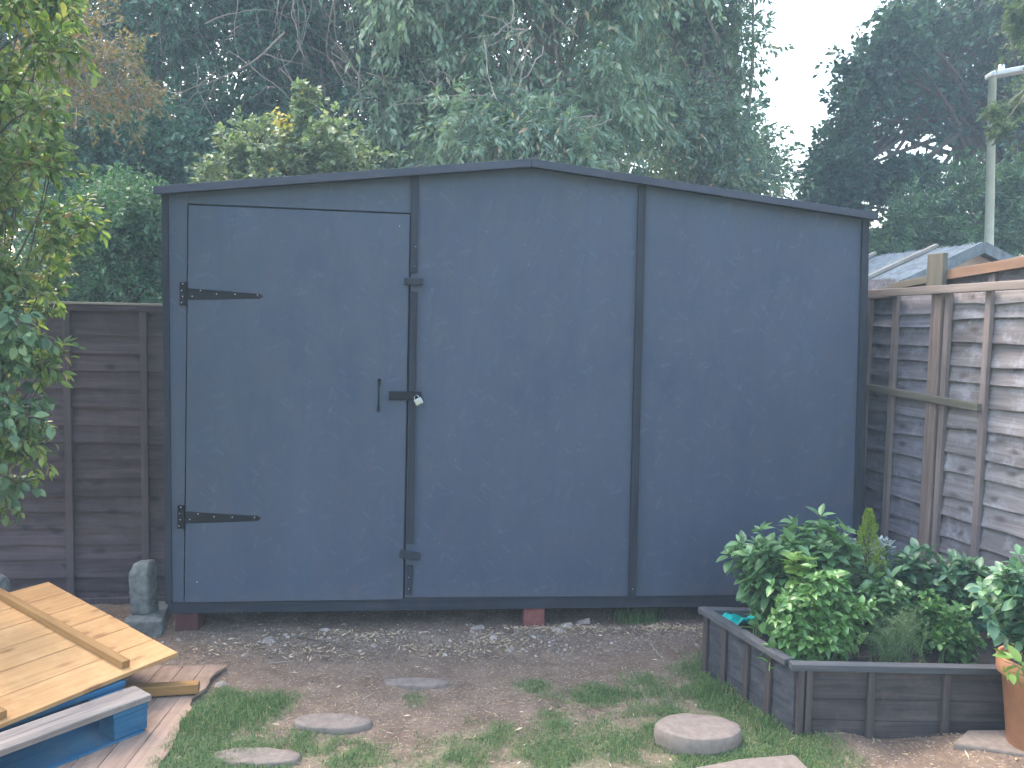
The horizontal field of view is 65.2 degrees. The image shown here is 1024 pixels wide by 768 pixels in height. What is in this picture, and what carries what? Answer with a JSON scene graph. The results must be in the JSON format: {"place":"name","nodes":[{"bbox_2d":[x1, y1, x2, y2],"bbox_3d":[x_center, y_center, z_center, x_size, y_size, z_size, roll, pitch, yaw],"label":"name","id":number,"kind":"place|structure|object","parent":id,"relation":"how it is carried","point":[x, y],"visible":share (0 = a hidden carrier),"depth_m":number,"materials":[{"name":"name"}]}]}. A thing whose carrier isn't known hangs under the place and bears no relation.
{"place":"outdoors","nodes":[
{"label":"outdoors","id":0,"kind":"place"},
{"bbox_2d":[9,0,1022,268],"label":"sky","id":1,"kind":"structure","parent":0,"point":[811,26],"materials":[{"name":"white"}]},
{"bbox_2d":[92,600,1023,767],"bbox_3d":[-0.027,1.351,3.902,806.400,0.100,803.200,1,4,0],"label":"ground","id":2,"kind":"structure","parent":0,"point":[226,625],"depth_m":3.76,"materials":[{"name":"soil"}]},
{"bbox_2d":[0,574,10,591],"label":"grey stone","id":3,"kind":"object","parent":2,"relation":"on","point":[5,585],"visible":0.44,"depth_m":4.12,"materials":[{"name":"stone"}]},
{"bbox_2d":[0,291,86,526],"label":"climbing plant","id":4,"kind":"object","parent":2,"relation":"on","point":[23,344],"visible":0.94,"depth_m":3.42,"materials":[{"name":"green plant"}]},
{"bbox_2d":[0,0,110,514],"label":"garden shrub","id":5,"kind":"object","parent":2,"relation":"on","point":[50,33],"visible":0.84,"depth_m":3.51,"materials":[{"name":"green plant"}]},
{"bbox_2d":[0,679,151,767],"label":"pallet","id":6,"kind":"object","parent":2,"relation":"on","point":[107,715],"visible":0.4,"depth_m":3.06,"materials":[{"name":"blue wood"}]},
{"bbox_2d":[0,582,177,728],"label":"pine panel","id":7,"kind":"object","parent":6,"relation":"on","point":[43,667],"visible":1,"depth_m":3.45,"materials":[{"name":"beige wood"}]},
{"bbox_2d":[0,706,6,719],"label":"timber batten","id":8,"kind":"object","parent":7,"relation":"on","point":[3,713],"visible":1,"depth_m":2.93,"materials":[{"name":"brown wood"}]},
{"bbox_2d":[0,588,129,668],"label":"timber batten","id":9,"kind":"object","parent":7,"relation":"on","point":[79,638],"visible":1,"depth_m":3.58,"materials":[{"name":"brown wood"}]},
{"bbox_2d":[0,300,164,604],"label":"wooden fence","id":10,"kind":"object","parent":2,"relation":"on","point":[90,530],"visible":0.45,"depth_m":4.62,"materials":[{"name":"brown wood"}]},
{"bbox_2d":[4,161,170,303],"bbox_3d":[-3.333,-0.406,6.625,2.518,3.069,1.806,1,4,0],"label":"hedge bush","id":11,"kind":"object","parent":2,"relation":"on","point":[130,213],"visible":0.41,"depth_m":6.27,"materials":[{"name":"green plant"}]},
{"bbox_2d":[0,0,180,255],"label":"rowan tree","id":12,"kind":"object","parent":2,"relation":"on","point":[77,88],"visible":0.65,"depth_m":5.78,"materials":[{"name":"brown plant"}]},
{"bbox_2d":[5,665,226,767],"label":"old board","id":13,"kind":"object","parent":2,"relation":"on","point":[163,713],"visible":0.41,"depth_m":3.24,"materials":[{"name":"brown wood"}]},
{"bbox_2d":[122,680,199,696],"bbox_3d":[-1.601,1.327,3.468,0.463,0.041,0.050,0,4,-11],"label":"timber batten","id":14,"kind":"object","parent":13,"relation":"on","point":[173,688],"visible":0.5,"depth_m":3.47,"materials":[{"name":"brown wood"}]},
{"bbox_2d":[12,67,229,281],"bbox_3d":[-4.514,-1.269,9.089,2.388,4.417,3.150,-2,5,-34],"label":"dark bush","id":15,"kind":"object","parent":2,"relation":"on","point":[161,141],"visible":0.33,"depth_m":8.58,"materials":[{"name":"green plant"}]},
{"bbox_2d":[0,0,242,248],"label":"evergreen tree","id":16,"kind":"object","parent":2,"relation":"on","point":[111,32],"visible":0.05,"depth_m":10.72,"materials":[{"name":"green plant"}]},
{"bbox_2d":[124,601,169,636],"bbox_3d":[-1.961,1.295,4.362,0.203,0.124,0.341,1,4,-5],"label":"concrete block","id":17,"kind":"object","parent":2,"relation":"on","point":[153,624],"depth_m":4.21,"materials":[{"name":"grey concrete"}]},
{"bbox_2d":[129,559,158,614],"bbox_3d":[-1.993,1.097,4.328,0.123,0.284,0.107,1,4,0],"label":"concrete stub","id":18,"kind":"object","parent":17,"relation":"on","point":[143,587],"visible":1,"depth_m":4.29,"materials":[{"name":"grey concrete"}]},
{"bbox_2d":[175,613,205,631],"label":"support block","id":19,"kind":"structure","parent":2,"relation":"on","point":[189,621],"depth_m":4.29,"materials":[{"name":"red brick"}]},
{"bbox_2d":[215,680,226,686],"bbox_3d":[-1.329,1.370,3.649,0.054,0.027,0.065,4,5,34],"label":"rubble stone","id":20,"kind":"object","parent":2,"relation":"on","point":[219,683],"visible":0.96,"depth_m":3.64,"materials":[{"name":"grey stone"}]},
{"bbox_2d":[173,696,277,742],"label":"grass tuft","id":21,"kind":"object","parent":2,"relation":"on","point":[211,719],"visible":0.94,"depth_m":3.28,"materials":[{"name":"green plant"}]},
{"bbox_2d":[214,747,300,767],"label":"stepping stone","id":22,"kind":"object","parent":2,"relation":"on","point":[281,756],"visible":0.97,"depth_m":3.02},
{"bbox_2d":[227,687,303,712],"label":"grass tuft","id":23,"kind":"object","parent":2,"relation":"on","point":[263,699],"visible":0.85,"depth_m":3.47,"materials":[{"name":"green plant"}]},
{"bbox_2d":[71,0,461,182],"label":"evergreen tree","id":24,"kind":"object","parent":2,"relation":"on","point":[305,38],"visible":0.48,"depth_m":10.01,"materials":[{"name":"green plant"}]},
{"bbox_2d":[262,637,273,643],"bbox_3d":[-1.260,1.321,4.144,0.069,0.020,0.081,2,4,15],"label":"rubble stone","id":25,"kind":"object","parent":2,"relation":"on","point":[267,640],"visible":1,"depth_m":4.12,"materials":[{"name":"grey stone"}]},
{"bbox_2d":[184,76,408,183],"bbox_3d":[-2.002,-0.803,7.289,2.174,3.826,1.598,1,4,0],"label":"maple sapling","id":26,"kind":"object","parent":2,"relation":"on","point":[310,148],"visible":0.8,"depth_m":6.89,"materials":[{"name":"green plant"}]},
{"bbox_2d":[319,628,330,630],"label":"rubble stone","id":27,"kind":"object","parent":2,"relation":"on","point":[324,629],"visible":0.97,"depth_m":4.31,"materials":[{"name":"grey stone"}]},
{"bbox_2d":[295,635,358,649],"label":"twig","id":28,"kind":"object","parent":2,"relation":"on","point":[323,641],"visible":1,"depth_m":4.11,"materials":[{"name":"brown wood"}]},
{"bbox_2d":[292,713,372,734],"bbox_3d":[-0.746,1.418,3.324,0.334,0.054,0.139,1,4,0],"label":"stepping stone","id":29,"kind":"object","parent":2,"relation":"on","point":[332,723],"visible":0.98,"depth_m":3.30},
{"bbox_2d":[2,0,786,298],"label":"woodland","id":30,"kind":"object","parent":2,"relation":"on","point":[638,170],"depth_m":15.92,"materials":[{"name":"green plant"}]},
{"bbox_2d":[383,677,449,689],"bbox_3d":[-0.443,1.398,3.700,0.313,0.053,0.093,1,4,0],"label":"stepping stone","id":31,"kind":"object","parent":2,"relation":"on","point":[413,683],"visible":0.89,"depth_m":3.68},
{"bbox_2d":[470,624,484,629],"bbox_3d":[-0.192,1.329,4.374,0.091,0.026,0.067,0,4,-21],"label":"rubble stone","id":32,"kind":"object","parent":2,"relation":"on","point":[480,626],"visible":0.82,"depth_m":4.36,"materials":[{"name":"grey stone"}]},
{"bbox_2d":[488,634,496,639],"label":"rubble stone","id":33,"kind":"object","parent":2,"relation":"on","point":[493,636],"visible":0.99,"depth_m":4.22,"materials":[{"name":"grey stone"}]},
{"bbox_2d":[143,616,869,767],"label":"grass","id":34,"kind":"structure","parent":2,"relation":"on","point":[202,746],"depth_m":3.19,"materials":[{"name":"green plant"}]},
{"bbox_2d":[380,70,635,173],"bbox_3d":[-0.072,-1.171,8.606,2.891,4.461,2.232,1,4,0],"label":"cherry tree","id":35,"kind":"object","parent":2,"relation":"on","point":[528,122],"visible":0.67,"depth_m":8.05,"materials":[{"name":"green plant"}]},
{"bbox_2d":[153,159,877,612],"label":"garden shed","id":36,"kind":"structure","parent":2,"relation":"on","point":[637,391],"depth_m":4.33,"materials":[{"name":"wood"}]},
{"bbox_2d":[185,205,409,601],"bbox_3d":[-1.137,0.127,4.233,1.161,2.079,0.028,1,4,-6],"label":"door","id":37,"kind":"structure","parent":36,"relation":"in","point":[285,428],"depth_m":4.22,"materials":[{"name":"grey wood"}]},
{"bbox_2d":[414,395,422,405],"bbox_3d":[-0.501,0.084,4.246,0.042,0.057,0.020,-27,6,-3],"label":"padlock","id":38,"kind":"object","parent":36,"relation":"hanging from","point":[418,401],"visible":1,"depth_m":4.24,"materials":[{"name":"metal"}]},
{"bbox_2d":[319,0,726,174],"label":"willow tree","id":39,"kind":"object","parent":2,"relation":"on","point":[450,22],"visible":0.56,"depth_m":9.09,"materials":[{"name":"green plant"}]},
{"bbox_2d":[520,609,544,626],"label":"support block","id":40,"kind":"structure","parent":2,"relation":"on","point":[530,617],"depth_m":4.47,"materials":[{"name":"red brick"}]},
{"bbox_2d":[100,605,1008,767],"bbox_3d":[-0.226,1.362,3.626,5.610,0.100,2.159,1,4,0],"label":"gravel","id":41,"kind":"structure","parent":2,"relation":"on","point":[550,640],"depth_m":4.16,"materials":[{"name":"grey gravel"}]},
{"bbox_2d":[551,627,564,632],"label":"rubble stone","id":42,"kind":"object","parent":2,"relation":"on","point":[559,630],"visible":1,"depth_m":4.33,"materials":[{"name":"grey stone"}]},
{"bbox_2d":[559,622,573,628],"bbox_3d":[0.306,1.341,4.432,0.078,0.038,0.115,-7,9,-65],"label":"rubble stone","id":43,"kind":"object","parent":2,"relation":"on","point":[568,624],"visible":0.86,"depth_m":4.42,"materials":[{"name":"grey stone"}]},
{"bbox_2d":[121,612,1016,767],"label":"wood chips","id":44,"kind":"object","parent":2,"relation":"on","point":[538,627],"visible":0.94,"depth_m":4.17,"materials":[{"name":"beige wood"}]},
{"bbox_2d":[576,618,590,623],"bbox_3d":[0.404,1.343,4.538,0.099,0.029,0.068,0,4,-12],"label":"rubble stone","id":45,"kind":"object","parent":2,"relation":"on","point":[584,621],"visible":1,"depth_m":4.53,"materials":[{"name":"grey stone"}]},
{"bbox_2d":[167,624,1023,767],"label":"dry straw","id":46,"kind":"object","parent":2,"relation":"on","point":[1002,766],"visible":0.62,"depth_m":3.53,"materials":[{"name":"beige plant"}]},
{"bbox_2d":[577,681,645,709],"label":"grass tuft","id":47,"kind":"object","parent":2,"relation":"on","point":[602,692],"visible":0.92,"depth_m":3.60,"materials":[{"name":"green plant"}]},
{"bbox_2d":[604,607,682,626],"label":"grass tuft","id":48,"kind":"object","parent":2,"relation":"on","point":[635,617],"visible":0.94,"depth_m":4.57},
{"bbox_2d":[654,713,741,757],"bbox_3d":[0.746,1.406,3.209,0.351,0.078,0.224,1,4,0],"label":"stepping stone","id":49,"kind":"object","parent":2,"relation":"on","point":[688,733],"visible":0.99,"depth_m":3.15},
{"bbox_2d":[654,666,750,710],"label":"grass tuft","id":50,"kind":"object","parent":2,"relation":"on","point":[718,691],"visible":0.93,"depth_m":3.64,"materials":[{"name":"green plant"}]},
{"bbox_2d":[594,0,817,200],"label":"broadleaf tree","id":51,"kind":"object","parent":2,"relation":"on","point":[713,75],"visible":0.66,"depth_m":11.25,"materials":[{"name":"green plant"}]},
{"bbox_2d":[696,755,806,767],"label":"paving slab","id":52,"kind":"object","parent":2,"relation":"on","point":[789,761],"depth_m":3.02,"materials":[{"name":"stone"}]},
{"bbox_2d":[731,706,793,736],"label":"grass tuft","id":53,"kind":"object","parent":2,"relation":"on","point":[761,716],"visible":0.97,"depth_m":3.36,"materials":[{"name":"green plant"}]},
{"bbox_2d":[698,606,1005,738],"bbox_3d":[1.746,1.312,3.585,1.690,0.380,0.673,1,4,0],"label":"raised planter","id":54,"kind":"object","parent":2,"relation":"on","point":[862,695],"visible":0.47,"depth_m":3.28,"materials":[{"name":"grey wood"}]},
{"bbox_2d":[722,613,761,624],"bbox_3d":[1.101,1.124,3.849,0.268,0.063,0.187,1,4,0],"label":"plastic sheet","id":55,"kind":"object","parent":54,"relation":"in","point":[736,619],"visible":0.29,"depth_m":3.82,"materials":[{"name":"teal plastic"}]},
{"bbox_2d":[740,609,776,638],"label":"pale leaved plant","id":56,"kind":"object","parent":54,"relation":"on","point":[762,626],"visible":0.77,"depth_m":3.60,"materials":[{"name":"green plant"}]},
{"bbox_2d":[716,521,815,638],"bbox_3d":[1.194,0.908,3.704,0.504,0.562,0.334,1,4,0],"label":"pepper plant","id":57,"kind":"object","parent":54,"relation":"on","point":[758,563],"visible":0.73,"depth_m":3.67,"materials":[{"name":"green plant"}]},
{"bbox_2d":[780,551,819,588],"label":"pale leaved plant","id":58,"kind":"object","parent":54,"relation":"on","point":[796,567],"visible":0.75,"depth_m":3.55,"materials":[{"name":"green plant"}]},
{"bbox_2d":[758,613,853,670],"bbox_3d":[1.241,1.107,3.389,0.411,0.270,0.194,1,4,0],"label":"basil plant","id":59,"kind":"object","parent":54,"relation":"on","point":[794,645],"visible":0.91,"depth_m":3.37,"materials":[{"name":"green plant"}]},
{"bbox_2d":[774,504,868,631],"bbox_3d":[1.443,0.875,3.784,0.497,0.626,0.329,1,4,0],"label":"pepper plant","id":60,"kind":"object","parent":54,"relation":"on","point":[820,541],"visible":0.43,"depth_m":3.74,"materials":[{"name":"green plant"}]},
{"bbox_2d":[765,560,878,660],"bbox_3d":[1.333,0.994,3.456,0.490,0.466,0.266,1,4,0],"label":"basil plant","id":61,"kind":"object","parent":54,"relation":"on","point":[806,602],"visible":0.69,"depth_m":3.42,"materials":[{"name":"green plant"}]},
{"bbox_2d":[830,537,863,606],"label":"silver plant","id":62,"kind":"object","parent":54,"relation":"in","point":[843,549],"visible":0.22,"depth_m":3.85,"materials":[{"name":"green plant"}]},
{"bbox_2d":[844,508,888,630],"bbox_3d":[1.683,0.896,3.800,0.272,0.628,0.277,1,4,0],"label":"dwarf conifer","id":63,"kind":"object","parent":54,"relation":"on","point":[870,521],"visible":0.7,"depth_m":3.78,"materials":[{"name":"green plant"}]},
{"bbox_2d":[849,576,911,647],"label":"leafy herb","id":64,"kind":"object","parent":54,"relation":"on","point":[897,588],"visible":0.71,"depth_m":3.62,"materials":[{"name":"green plant"}]},
{"bbox_2d":[870,535,899,571],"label":"silver plant","id":65,"kind":"object","parent":54,"relation":"in","point":[885,542],"visible":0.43,"depth_m":3.86,"materials":[{"name":"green plant"}]},
{"bbox_2d":[854,605,933,662],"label":"rosemary plant","id":66,"kind":"object","parent":54,"relation":"on","point":[889,650],"visible":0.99,"depth_m":3.43,"materials":[{"name":"green plant"}]},
{"bbox_2d":[852,537,968,637],"bbox_3d":[1.880,0.976,3.772,0.633,0.476,0.330,1,4,0],"label":"pepper plant","id":67,"kind":"object","parent":54,"relation":"on","point":[904,569],"visible":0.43,"depth_m":3.74,"materials":[{"name":"green plant"}]},
{"bbox_2d":[894,588,949,654],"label":"mint plant","id":68,"kind":"object","parent":54,"relation":"on","point":[925,604],"visible":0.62,"depth_m":3.56,"materials":[{"name":"green plant"}]},
{"bbox_2d":[922,600,987,663],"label":"mint plant","id":69,"kind":"object","parent":54,"relation":"in","point":[952,636],"visible":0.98,"depth_m":3.46,"materials":[{"name":"green plant"}]},
{"bbox_2d":[925,548,993,639],"bbox_3d":[2.098,0.997,3.696,0.333,0.421,0.283,0,4,-18],"label":"pepper plant","id":70,"kind":"object","parent":54,"relation":"on","point":[976,568],"visible":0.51,"depth_m":3.66,"materials":[{"name":"green plant"}]},
{"bbox_2d":[863,289,931,601],"bbox_3d":[2.140,0.367,5.165,0.080,1.919,1.413,0,4,-15],"label":"wooden fence","id":71,"kind":"object","parent":2,"relation":"on","point":[898,330],"visible":0.23,"depth_m":4.70,"materials":[{"name":"wood"}]},
{"bbox_2d":[866,383,980,410],"bbox_3d":[2.231,0.050,4.634,0.028,0.097,1.161,0,4,-15],"label":"timber batten","id":72,"kind":"object","parent":71,"relation":"attached to","point":[962,404],"visible":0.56,"depth_m":4.40,"materials":[{"name":"wood"}]},
{"bbox_2d":[784,0,1023,256],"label":"oak tree","id":73,"kind":"object","parent":2,"relation":"on","point":[887,74],"visible":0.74,"depth_m":13.36,"materials":[{"name":"green plant"}]},
{"bbox_2d":[917,294,944,578],"bbox_3d":[2.337,0.462,4.444,0.095,1.962,0.089,0,4,-15],"label":"fence post","id":74,"kind":"object","parent":2,"relation":"on","point":[931,417],"visible":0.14,"depth_m":4.40,"materials":[{"name":"wood"}]},
{"bbox_2d":[881,280,1023,296],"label":"fence rail","id":75,"kind":"object","parent":74,"relation":"attached to","point":[977,287],"visible":1,"depth_m":4.18,"materials":[{"name":"brown wood"}]},
{"bbox_2d":[869,219,1003,255],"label":"hedge shrub","id":76,"kind":"object","parent":2,"relation":"on","point":[881,248],"visible":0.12,"depth_m":11.68,"materials":[{"name":"green plant"}]},
{"bbox_2d":[869,141,1023,256],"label":"conifer shrub","id":77,"kind":"object","parent":2,"relation":"on","point":[920,216],"visible":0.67,"depth_m":11.78,"materials":[{"name":"green plant"}]},
{"bbox_2d":[890,253,1023,288],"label":"neighbour fence","id":78,"kind":"object","parent":2,"relation":"on","point":[939,273],"visible":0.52,"depth_m":4.50,"materials":[{"name":"brown wood"}]},
{"bbox_2d":[931,290,1023,577],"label":"wooden fence","id":79,"kind":"object","parent":2,"relation":"on","point":[978,506],"visible":0.6,"depth_m":4.10,"materials":[{"name":"wood"}]},
{"bbox_2d":[953,730,1023,756],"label":"paving slab","id":80,"kind":"object","parent":2,"relation":"on","point":[994,741],"depth_m":3.10,"materials":[{"name":"stone"}]},
{"bbox_2d":[995,644,1023,751],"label":"terracotta pot","id":81,"kind":"object","parent":80,"relation":"on","point":[1013,697],"visible":0.62,"depth_m":3.06,"materials":[{"name":"orange ceramic"}]},
{"bbox_2d":[964,544,1023,663],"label":"potted shrub","id":82,"kind":"object","parent":81,"relation":"on","point":[1003,608],"visible":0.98,"depth_m":3.05,"materials":[{"name":"green plant"}]},
{"bbox_2d":[992,644,1023,686],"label":"pale leaved plant","id":83,"kind":"object","parent":81,"relation":"in","point":[1014,653],"visible":1,"depth_m":2.94,"materials":[{"name":"green plant"}]},
{"bbox_2d":[976,0,1023,173],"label":"feathery tree","id":84,"kind":"object","parent":2,"relation":"on","point":[1013,29],"visible":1,"depth_m":8.21,"materials":[{"name":"green plant"}]},
{"bbox_2d":[984,64,1023,245],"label":"street lamp","id":85,"kind":"object","parent":2,"relation":"on","point":[1002,71],"visible":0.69,"depth_m":10.58,"materials":[{"name":"grey metal"}]},
{"bbox_2d":[868,242,1013,289],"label":"garage","id":86,"kind":"structure","parent":0,"point":[885,271],"depth_m":7.30,"materials":[{"name":"grey metal"}]}
]}

